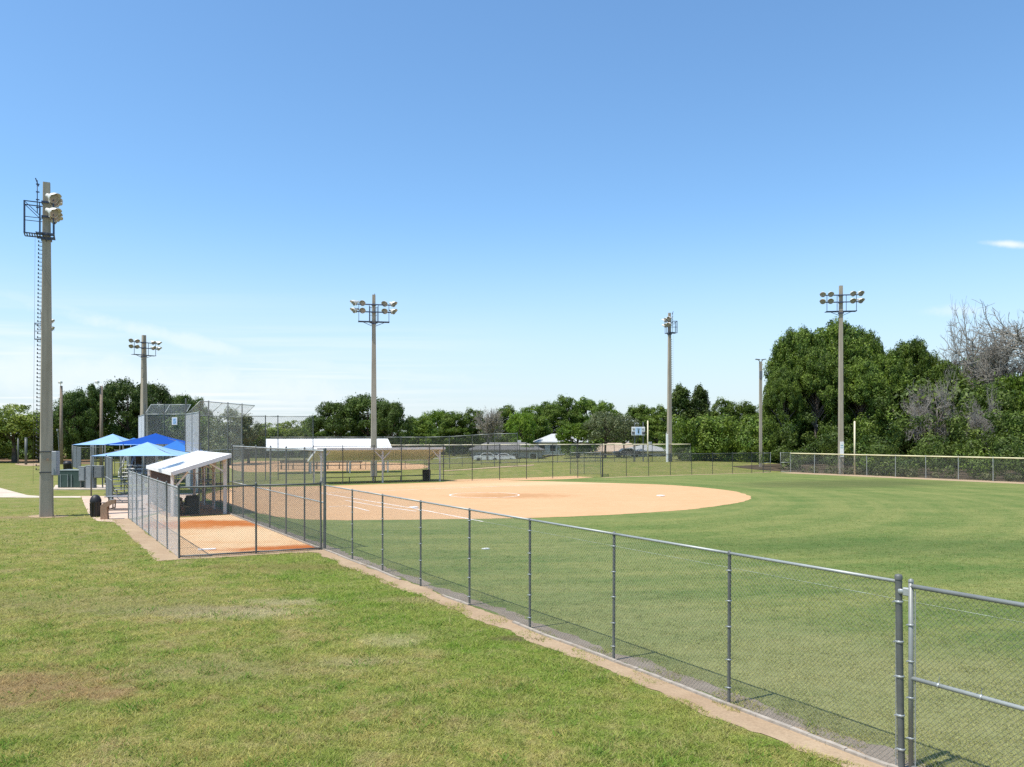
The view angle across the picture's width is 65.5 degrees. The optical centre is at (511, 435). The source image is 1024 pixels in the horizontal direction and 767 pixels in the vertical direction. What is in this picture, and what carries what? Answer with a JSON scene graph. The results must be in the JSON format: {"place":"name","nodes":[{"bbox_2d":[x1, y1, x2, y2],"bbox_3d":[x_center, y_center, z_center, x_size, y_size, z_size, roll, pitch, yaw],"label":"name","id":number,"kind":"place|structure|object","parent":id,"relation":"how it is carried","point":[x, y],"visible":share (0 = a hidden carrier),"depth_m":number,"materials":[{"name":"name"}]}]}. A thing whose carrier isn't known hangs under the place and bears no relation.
{"place":"outdoors","nodes":[
{"label":"outdoors","id":0,"kind":"place"},
{"bbox_2d":[81,493,197,521],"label":"plaza","id":1,"kind":"structure","parent":0,"point":[120,511],"depth_m":46.12,"materials":[{"name":"concrete"}]},
{"bbox_2d":[106,455,112,497],"bbox_3d":[-26.153,2.993,51.698,0.102,3.315,5.703,0,0,-30],"label":"chain link fence","id":2,"kind":"object","parent":1,"relation":"on","point":[109,475],"visible":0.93,"depth_m":51.40,"materials":[{"name":"metal"}]},
{"bbox_2d":[143,501,234,516],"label":"dugout floor","id":3,"kind":"structure","parent":0,"point":[208,510],"depth_m":43.67,"materials":[{"name":"concrete"}]},
{"bbox_2d":[146,451,231,516],"bbox_3d":[-18.675,2.592,45.607,3.000,3.217,9.900,0,0,-31],"label":"dugout","id":4,"kind":"object","parent":3,"relation":"on","point":[167,470],"visible":0.84,"depth_m":44.14,"materials":[{"name":"white metal"}]},
{"bbox_2d":[174,471,222,514],"bbox_3d":[-16.384,3.268,41.733,2.678,2.765,0.066,0,0,-31],"label":"dugout fence","id":5,"kind":"object","parent":3,"relation":"on","point":[199,473],"visible":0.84,"depth_m":41.72,"materials":[{"name":"metal"}]},
{"bbox_2d":[198,458,229,511],"bbox_3d":[-17.485,2.918,46.506,0.100,3.465,8.784,0,0,-31],"label":"dugout fence","id":6,"kind":"object","parent":3,"relation":"on","point":[217,483],"visible":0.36,"depth_m":45.29,"materials":[{"name":"metal"}]},
{"bbox_2d":[139,514,313,557],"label":"bullpen dirt","id":7,"kind":"structure","parent":0,"point":[267,538],"depth_m":32.93,"materials":[{"name":"soil"}]},
{"bbox_2d":[229,461,426,471],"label":"infield dirt","id":8,"kind":"structure","parent":0,"point":[333,468],"depth_m":106.36,"materials":[{"name":"soil"}]},
{"bbox_2d":[201,406,253,464],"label":"olive tree","id":9,"kind":"object","parent":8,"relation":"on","point":[235,428],"visible":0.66,"depth_m":110.51,"materials":[{"name":"green plant"}]},
{"bbox_2d":[231,413,267,462],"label":"olive tree","id":10,"kind":"object","parent":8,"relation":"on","point":[256,432],"visible":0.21,"depth_m":117.81,"materials":[{"name":"green plant"}]},
{"bbox_2d":[206,481,750,519],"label":"infield dirt","id":11,"kind":"structure","parent":0,"point":[535,499],"depth_m":51.84,"materials":[{"name":"soil"}]},
{"bbox_2d":[0,436,1017,766],"bbox_3d":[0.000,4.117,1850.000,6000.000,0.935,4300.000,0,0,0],"label":"ground","id":12,"kind":"structure","parent":0,"point":[20,478],"depth_m":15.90,"materials":[{"name":"green plant"}]},
{"bbox_2d":[0,403,58,462],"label":"light tree","id":13,"kind":"object","parent":12,"relation":"on","point":[13,423],"visible":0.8,"depth_m":120.64,"materials":[{"name":"green plant"}]},
{"bbox_2d":[23,178,62,516],"bbox_3d":[-24.123,-4.380,41.005,1.739,17.759,2.125,0,-1,-28],"label":"floodlight pole","id":14,"kind":"object","parent":12,"relation":"on","point":[49,457],"visible":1,"depth_m":40.92,"materials":[{"name":"concrete"}]},
{"bbox_2d":[56,381,62,463],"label":"lamp pole","id":15,"kind":"object","parent":12,"relation":"on","point":[60,439],"visible":0.89,"depth_m":114.15,"materials":[{"name":"grey concrete"}]},
{"bbox_2d":[53,388,97,457],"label":"oak tree","id":16,"kind":"object","parent":12,"relation":"on","point":[73,401],"visible":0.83,"depth_m":124.51,"materials":[{"name":"green plant"}]},
{"bbox_2d":[53,485,105,489],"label":"slab","id":17,"kind":"structure","parent":12,"relation":"on","point":[99,487],"depth_m":61.15,"materials":[{"name":"concrete"}]},
{"bbox_2d":[58,469,83,487],"bbox_3d":[-34.510,3.408,62.810,1.871,1.385,1.605,0,0,0],"label":"transformer","id":18,"kind":"object","parent":17,"relation":"on","point":[68,478],"visible":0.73,"depth_m":62.08,"materials":[{"name":"metal"}]},
{"bbox_2d":[73,446,101,468],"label":"chain link fence","id":19,"kind":"object","parent":12,"relation":"on","point":[77,457],"visible":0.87,"depth_m":98.34,"materials":[{"name":"metal"}]},
{"bbox_2d":[68,383,119,452],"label":"oak tree","id":20,"kind":"object","parent":12,"relation":"on","point":[93,397],"visible":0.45,"depth_m":129.43,"materials":[{"name":"green plant"}]},
{"bbox_2d":[72,434,150,470],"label":"shade canopy","id":21,"kind":"object","parent":12,"relation":"on","point":[110,439],"visible":0.77,"depth_m":78.40,"materials":[{"name":"blue fabric"}]},
{"bbox_2d":[93,376,161,459],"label":"oak tree","id":22,"kind":"object","parent":12,"relation":"on","point":[122,391],"visible":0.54,"depth_m":134.19,"materials":[{"name":"green plant"}]},
{"bbox_2d":[90,442,197,495],"bbox_3d":[-26.539,2.353,58.000,5.714,3.695,5.714,0,0,-7],"label":"shade canopy","id":23,"kind":"object","parent":12,"relation":"on","point":[147,449],"visible":0.93,"depth_m":56.37,"materials":[{"name":"blue fabric"}]},
{"bbox_2d":[112,518,177,560],"bbox_3d":[-15.569,4.191,33.307,0.912,0.001,15.432,0,0,-32],"label":"dirt strip","id":24,"kind":"object","parent":12,"relation":"on","point":[150,543],"visible":0.91,"depth_m":31.37,"materials":[{"name":"soil"}]},
{"bbox_2d":[128,335,161,435],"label":"floodlight pole","id":25,"kind":"object","parent":12,"relation":"on","point":[143,394],"visible":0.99,"depth_m":109.80,"materials":[{"name":"concrete"}]},
{"bbox_2d":[129,379,175,434],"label":"oak tree","id":26,"kind":"object","parent":12,"relation":"on","point":[163,395],"visible":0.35,"depth_m":141.81,"materials":[{"name":"green plant"}]},
{"bbox_2d":[128,469,177,555],"bbox_3d":[-15.317,3.168,33.594,0.115,2.966,15.170,0,0,-31],"label":"bullpen fence","id":27,"kind":"object","parent":12,"relation":"on","point":[135,493],"visible":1,"depth_m":32.89,"materials":[{"name":"metal"}]},
{"bbox_2d":[105,433,200,482],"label":"shade canopy","id":28,"kind":"object","parent":12,"relation":"on","point":[155,438],"visible":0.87,"depth_m":70.18,"materials":[{"name":"blue fabric"}]},
{"bbox_2d":[144,404,190,476],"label":"backstop","id":29,"kind":"object","parent":12,"relation":"on","point":[164,418],"visible":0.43,"depth_m":77.99,"materials":[{"name":"metal"}]},
{"bbox_2d":[185,411,199,491],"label":"backstop wing","id":30,"kind":"structure","parent":12,"relation":"on","point":[190,433],"depth_m":60.29,"materials":[{"name":"grey metal"}]},
{"bbox_2d":[0,409,422,459],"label":"undergrowth","id":31,"kind":"object","parent":12,"relation":"on","point":[159,430],"visible":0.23,"depth_m":140.13,"materials":[{"name":"green plant"}]},
{"bbox_2d":[185,399,254,485],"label":"backstop","id":32,"kind":"object","parent":12,"relation":"on","point":[226,405],"visible":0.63,"depth_m":68.74,"materials":[{"name":"metal"}]},
{"bbox_2d":[177,481,321,557],"bbox_3d":[-9.166,3.158,28.116,4.887,2.985,0.102,0,0,-25],"label":"bullpen fence","id":33,"kind":"object","parent":12,"relation":"on","point":[249,487],"visible":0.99,"depth_m":28.07,"materials":[{"name":"metal"}]},
{"bbox_2d":[241,415,313,479],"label":"backstop wing","id":34,"kind":"structure","parent":12,"relation":"on","point":[277,427],"depth_m":74.39,"materials":[{"name":"grey metal"}]},
{"bbox_2d":[231,444,326,548],"bbox_3d":[-10.788,2.555,35.612,0.153,4.190,15.213,0,0,-32],"label":"bullpen fence","id":35,"kind":"object","parent":12,"relation":"on","point":[323,451],"visible":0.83,"depth_m":34.35,"materials":[{"name":"metal"}]},
{"bbox_2d":[266,439,391,473],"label":"dugout","id":36,"kind":"object","parent":12,"relation":"on","point":[359,443],"visible":0.62,"depth_m":89.01,"materials":[{"name":"white metal"}]},
{"bbox_2d":[305,399,364,438],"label":"oak tree","id":37,"kind":"object","parent":12,"relation":"on","point":[326,411],"visible":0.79,"depth_m":137.76,"materials":[{"name":"green plant"}]},
{"bbox_2d":[331,392,393,438],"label":"oak tree","id":38,"kind":"object","parent":12,"relation":"on","point":[360,403],"visible":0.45,"depth_m":139.53,"materials":[{"name":"green plant"}]},
{"bbox_2d":[350,294,397,475],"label":"floodlight pole","id":39,"kind":"object","parent":12,"relation":"on","point":[373,322],"visible":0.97,"depth_m":80.76,"materials":[{"name":"concrete"}]},
{"bbox_2d":[307,447,444,482],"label":"dugout","id":40,"kind":"object","parent":12,"relation":"on","point":[388,454],"visible":0.73,"depth_m":71.28,"materials":[{"name":"white metal"}]},
{"bbox_2d":[370,398,414,446],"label":"oak tree","id":41,"kind":"object","parent":12,"relation":"on","point":[395,410],"visible":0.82,"depth_m":136.43,"materials":[{"name":"green plant"}]},
{"bbox_2d":[270,433,517,469],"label":"ball stop fence","id":42,"kind":"object","parent":12,"relation":"on","point":[449,439],"visible":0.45,"depth_m":95.99,"materials":[{"name":"metal"}]},
{"bbox_2d":[402,415,440,446],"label":"broadleaf tree","id":43,"kind":"object","parent":12,"relation":"on","point":[431,433],"visible":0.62,"depth_m":153.54,"materials":[{"name":"green plant"}]},
{"bbox_2d":[421,408,455,446],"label":"fresh green tree","id":44,"kind":"object","parent":12,"relation":"on","point":[435,417],"visible":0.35,"depth_m":170.26,"materials":[{"name":"green plant"}]},
{"bbox_2d":[436,410,472,455],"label":"broadleaf tree","id":45,"kind":"object","parent":12,"relation":"on","point":[449,420],"visible":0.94,"depth_m":159.07,"materials":[{"name":"green plant"}]},
{"bbox_2d":[313,444,602,483],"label":"back fence","id":46,"kind":"object","parent":12,"relation":"on","point":[472,445],"visible":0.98,"depth_m":72.61,"materials":[{"name":"metal"}]},
{"bbox_2d":[457,407,486,451],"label":"broadleaf tree","id":47,"kind":"object","parent":12,"relation":"on","point":[467,415],"visible":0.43,"depth_m":162.65,"materials":[{"name":"green plant"}]},
{"bbox_2d":[473,405,504,460],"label":"bare tree","id":48,"kind":"object","parent":12,"relation":"on","point":[491,422],"visible":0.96,"depth_m":119.85,"materials":[{"name":"grey plant"}]},
{"bbox_2d":[469,440,544,458],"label":"house","id":49,"kind":"structure","parent":12,"relation":"on","point":[523,448],"depth_m":141.16,"materials":[{"name":"grey paint"}]},
{"bbox_2d":[492,403,525,441],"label":"broadleaf tree","id":50,"kind":"object","parent":12,"relation":"on","point":[505,411],"visible":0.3,"depth_m":156.72,"materials":[{"name":"green plant"}]},
{"bbox_2d":[504,410,537,445],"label":"fresh green tree","id":51,"kind":"object","parent":12,"relation":"on","point":[521,421],"visible":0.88,"depth_m":148.75,"materials":[{"name":"green plant"}]},
{"bbox_2d":[519,404,552,443],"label":"broadleaf tree","id":52,"kind":"object","parent":12,"relation":"on","point":[540,420],"visible":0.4,"depth_m":164.56,"materials":[{"name":"green plant"}]},
{"bbox_2d":[386,444,690,463],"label":"outfield fence","id":53,"kind":"object","parent":12,"relation":"on","point":[633,449],"visible":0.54,"depth_m":105.58,"materials":[{"name":"metal"}]},
{"bbox_2d":[402,417,682,458],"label":"woodland","id":54,"kind":"object","parent":12,"relation":"on","point":[562,451],"visible":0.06,"depth_m":167.08,"materials":[{"name":"green plant"}]},
{"bbox_2d":[535,401,569,433],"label":"broadleaf tree","id":55,"kind":"object","parent":12,"relation":"on","point":[548,409],"visible":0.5,"depth_m":172.04,"materials":[{"name":"green plant"}]},
{"bbox_2d":[533,434,592,454],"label":"house","id":56,"kind":"structure","parent":12,"relation":"on","point":[550,439],"depth_m":150.50,"materials":[{"name":"paint"}]},
{"bbox_2d":[547,394,584,431],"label":"broadleaf tree","id":57,"kind":"object","parent":12,"relation":"on","point":[566,402],"visible":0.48,"depth_m":177.28,"materials":[{"name":"green plant"}]},
{"bbox_2d":[555,422,603,457],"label":"fresh green tree","id":58,"kind":"object","parent":12,"relation":"on","point":[576,432],"visible":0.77,"depth_m":130.36,"materials":[{"name":"green plant"}]},
{"bbox_2d":[235,514,930,766],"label":"dirt strip","id":59,"kind":"object","parent":12,"relation":"on","point":[697,687],"visible":0.65,"depth_m":14.43,"materials":[{"name":"grey soil"}]},
{"bbox_2d":[345,563,947,766],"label":"grass","id":60,"kind":"structure","parent":59,"relation":"on","point":[724,698],"depth_m":12.78,"materials":[{"name":"green plant"}]},
{"bbox_2d":[569,395,597,424],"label":"broadleaf tree","id":61,"kind":"object","parent":12,"relation":"on","point":[585,404],"visible":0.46,"depth_m":177.80,"materials":[{"name":"green plant"}]},
{"bbox_2d":[308,549,883,766],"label":"dirt strip","id":62,"kind":"object","parent":12,"relation":"on","point":[791,738],"visible":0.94,"depth_m":13.44,"materials":[{"name":"soil"}]},
{"bbox_2d":[512,621,897,766],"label":"kerb","id":63,"kind":"structure","parent":62,"relation":"on","point":[809,735],"depth_m":12.33,"materials":[{"name":"concrete"}]},
{"bbox_2d":[582,409,628,457],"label":"feathery tree","id":64,"kind":"object","parent":12,"relation":"on","point":[599,422],"visible":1,"depth_m":126.71,"materials":[{"name":"green plant"}]},
{"bbox_2d":[206,472,1023,766],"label":"outfield turf","id":65,"kind":"structure","parent":12,"relation":"on","point":[822,493],"depth_m":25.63,"materials":[{"name":"green plant"}]},
{"bbox_2d":[325,485,905,766],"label":"chain link fence","id":66,"kind":"object","parent":12,"relation":"on","point":[899,714],"visible":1,"depth_m":13.58,"materials":[{"name":"metal"}]},
{"bbox_2d":[898,579,1023,766],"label":"gate","id":67,"kind":"structure","parent":66,"relation":"attached to","point":[909,590],"depth_m":9.46,"materials":[{"name":"metal"}]},
{"bbox_2d":[608,414,640,456],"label":"feathery tree","id":68,"kind":"object","parent":12,"relation":"on","point":[630,423],"visible":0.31,"depth_m":133.26,"materials":[{"name":"green plant"}]},
{"bbox_2d":[621,403,659,445],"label":"broadleaf tree","id":69,"kind":"object","parent":12,"relation":"on","point":[641,411],"visible":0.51,"depth_m":158.60,"materials":[{"name":"green plant"}]},
{"bbox_2d":[639,404,666,446],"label":"broadleaf tree","id":70,"kind":"object","parent":12,"relation":"on","point":[660,425],"visible":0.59,"depth_m":156.61,"materials":[{"name":"green plant"}]},
{"bbox_2d":[662,312,676,461],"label":"floodlight pole","id":71,"kind":"object","parent":12,"relation":"on","point":[669,324],"visible":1,"depth_m":109.28,"materials":[{"name":"concrete"}]},
{"bbox_2d":[661,383,694,457],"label":"vine covered tree","id":72,"kind":"object","parent":12,"relation":"on","point":[680,403],"visible":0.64,"depth_m":119.18,"materials":[{"name":"green plant"}]},
{"bbox_2d":[603,452,763,476],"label":"back fence","id":73,"kind":"object","parent":12,"relation":"on","point":[691,461],"visible":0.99,"depth_m":83.75,"materials":[{"name":"metal"}]},
{"bbox_2d":[688,382,711,449],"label":"vine covered tree","id":74,"kind":"object","parent":12,"relation":"on","point":[699,401],"visible":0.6,"depth_m":118.22,"materials":[{"name":"green plant"}]},
{"bbox_2d":[662,411,786,462],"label":"undergrowth","id":75,"kind":"object","parent":12,"relation":"on","point":[715,434],"visible":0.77,"depth_m":110.31,"materials":[{"name":"green plant"}]},
{"bbox_2d":[710,396,742,439],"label":"broadleaf tree","id":76,"kind":"object","parent":12,"relation":"on","point":[728,405],"visible":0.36,"depth_m":124.98,"materials":[{"name":"green plant"}]},
{"bbox_2d":[732,399,757,428],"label":"broadleaf tree","id":77,"kind":"object","parent":12,"relation":"on","point":[745,409],"visible":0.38,"depth_m":124.88,"materials":[{"name":"green plant"}]},
{"bbox_2d":[755,359,765,466],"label":"street lamp","id":78,"kind":"object","parent":12,"relation":"on","point":[760,407],"visible":0.94,"depth_m":97.97,"materials":[{"name":"concrete"}]},
{"bbox_2d":[762,362,803,461],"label":"woodland tree","id":79,"kind":"object","parent":12,"relation":"on","point":[782,394],"visible":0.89,"depth_m":102.62,"materials":[{"name":"green plant"}]},
{"bbox_2d":[762,323,831,461],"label":"woodland tree","id":80,"kind":"object","parent":12,"relation":"on","point":[789,350],"visible":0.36,"depth_m":108.39,"materials":[{"name":"green plant"}]},
{"bbox_2d":[789,345,849,462],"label":"woodland tree","id":81,"kind":"object","parent":12,"relation":"on","point":[823,364],"visible":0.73,"depth_m":103.90,"materials":[{"name":"green plant"}]},
{"bbox_2d":[803,316,875,456],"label":"woodland tree","id":82,"kind":"object","parent":12,"relation":"on","point":[854,347],"visible":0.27,"depth_m":108.40,"materials":[{"name":"green plant"}]},
{"bbox_2d":[819,285,864,473],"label":"floodlight pole","id":83,"kind":"object","parent":12,"relation":"on","point":[840,387],"visible":1,"depth_m":85.08,"materials":[{"name":"concrete"}]},
{"bbox_2d":[824,356,892,455],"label":"woodland tree","id":84,"kind":"object","parent":12,"relation":"on","point":[864,375],"visible":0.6,"depth_m":103.25,"materials":[{"name":"green plant"}]},
{"bbox_2d":[843,326,884,452],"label":"woodland tree","id":85,"kind":"object","parent":12,"relation":"on","point":[876,347],"visible":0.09,"depth_m":112.47,"materials":[{"name":"green plant"}]},
{"bbox_2d":[855,349,916,448],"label":"woodland tree","id":86,"kind":"object","parent":12,"relation":"on","point":[890,366],"visible":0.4,"depth_m":105.97,"materials":[{"name":"green plant"}]},
{"bbox_2d":[755,387,1023,479],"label":"undergrowth","id":87,"kind":"object","parent":12,"relation":"on","point":[1001,444],"visible":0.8,"depth_m":87.60,"materials":[{"name":"green plant"}]},
{"bbox_2d":[790,453,1023,481],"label":"outfield fence","id":88,"kind":"object","parent":12,"relation":"on","point":[918,456],"visible":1,"depth_m":78.34,"materials":[{"name":"grey metal"}]},
{"bbox_2d":[883,335,938,458],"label":"woodland tree","id":89,"kind":"object","parent":12,"relation":"on","point":[916,355],"visible":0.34,"depth_m":108.27,"materials":[{"name":"green plant"}]},
{"bbox_2d":[801,465,1023,480],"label":"weeds","id":90,"kind":"object","parent":12,"relation":"on","point":[909,474],"visible":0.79,"depth_m":79.99,"materials":[{"name":"green plant"}]},
{"bbox_2d":[802,371,1023,470],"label":"woodland","id":91,"kind":"object","parent":12,"relation":"on","point":[961,393],"visible":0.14,"depth_m":101.04,"materials":[{"name":"green plant"}]},
{"bbox_2d":[914,356,970,444],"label":"woodland tree","id":92,"kind":"object","parent":12,"relation":"on","point":[939,370],"visible":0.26,"depth_m":105.87,"materials":[{"name":"green plant"}]},
{"bbox_2d":[959,382,1019,455],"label":"woodland tree","id":93,"kind":"object","parent":12,"relation":"on","point":[983,396],"visible":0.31,"depth_m":98.03,"materials":[{"name":"green plant"}]},
{"bbox_2d":[989,371,1023,432],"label":"fresh green tree","id":94,"kind":"object","parent":12,"relation":"on","point":[1018,383],"visible":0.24,"depth_m":98.64,"materials":[{"name":"green plant"}]},
{"bbox_2d":[0,0,1023,435],"label":"sky","id":95,"kind":"structure","parent":0,"point":[534,187],"materials":[{"name":"blue"}]},
{"bbox_2d":[445,476,590,481],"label":"bullpen dirt","id":96,"kind":"structure","parent":0,"point":[535,478],"depth_m":75.17,"materials":[{"name":"soil"}]},
{"bbox_2d":[734,461,1023,481],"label":"forest floor","id":97,"kind":"structure","parent":0,"point":[775,467],"depth_m":93.94,"materials":[{"name":"brown soil"}]},
{"bbox_2d":[900,360,962,468],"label":"dead tree","id":98,"kind":"object","parent":97,"relation":"on","point":[925,409],"visible":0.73,"depth_m":100.08,"materials":[{"name":"grey plant"}]},
{"bbox_2d":[938,316,1003,390],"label":"bare tree","id":99,"kind":"object","parent":97,"relation":"on","point":[956,358],"visible":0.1,"depth_m":107.20,"materials":[{"name":"grey plant"}]},
{"bbox_2d":[940,295,1023,464],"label":"bare tree","id":100,"kind":"object","parent":97,"relation":"on","point":[1004,361],"visible":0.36,"depth_m":104.59,"materials":[{"name":"grey plant"}]},
{"bbox_2d":[961,384,1002,453],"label":"dead tree","id":101,"kind":"object","parent":97,"relation":"on","point":[974,421],"visible":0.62,"depth_m":92.39,"materials":[{"name":"grey plant"}]},
{"bbox_2d":[956,299,1023,466],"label":"bare tree","id":102,"kind":"object","parent":97,"relation":"on","point":[1018,338],"visible":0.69,"depth_m":103.19,"materials":[{"name":"grey plant"}]},
{"bbox_2d":[784,472,1023,483],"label":"warning track","id":103,"kind":"structure","parent":0,"point":[909,477],"depth_m":76.92,"materials":[{"name":"brown soil"}]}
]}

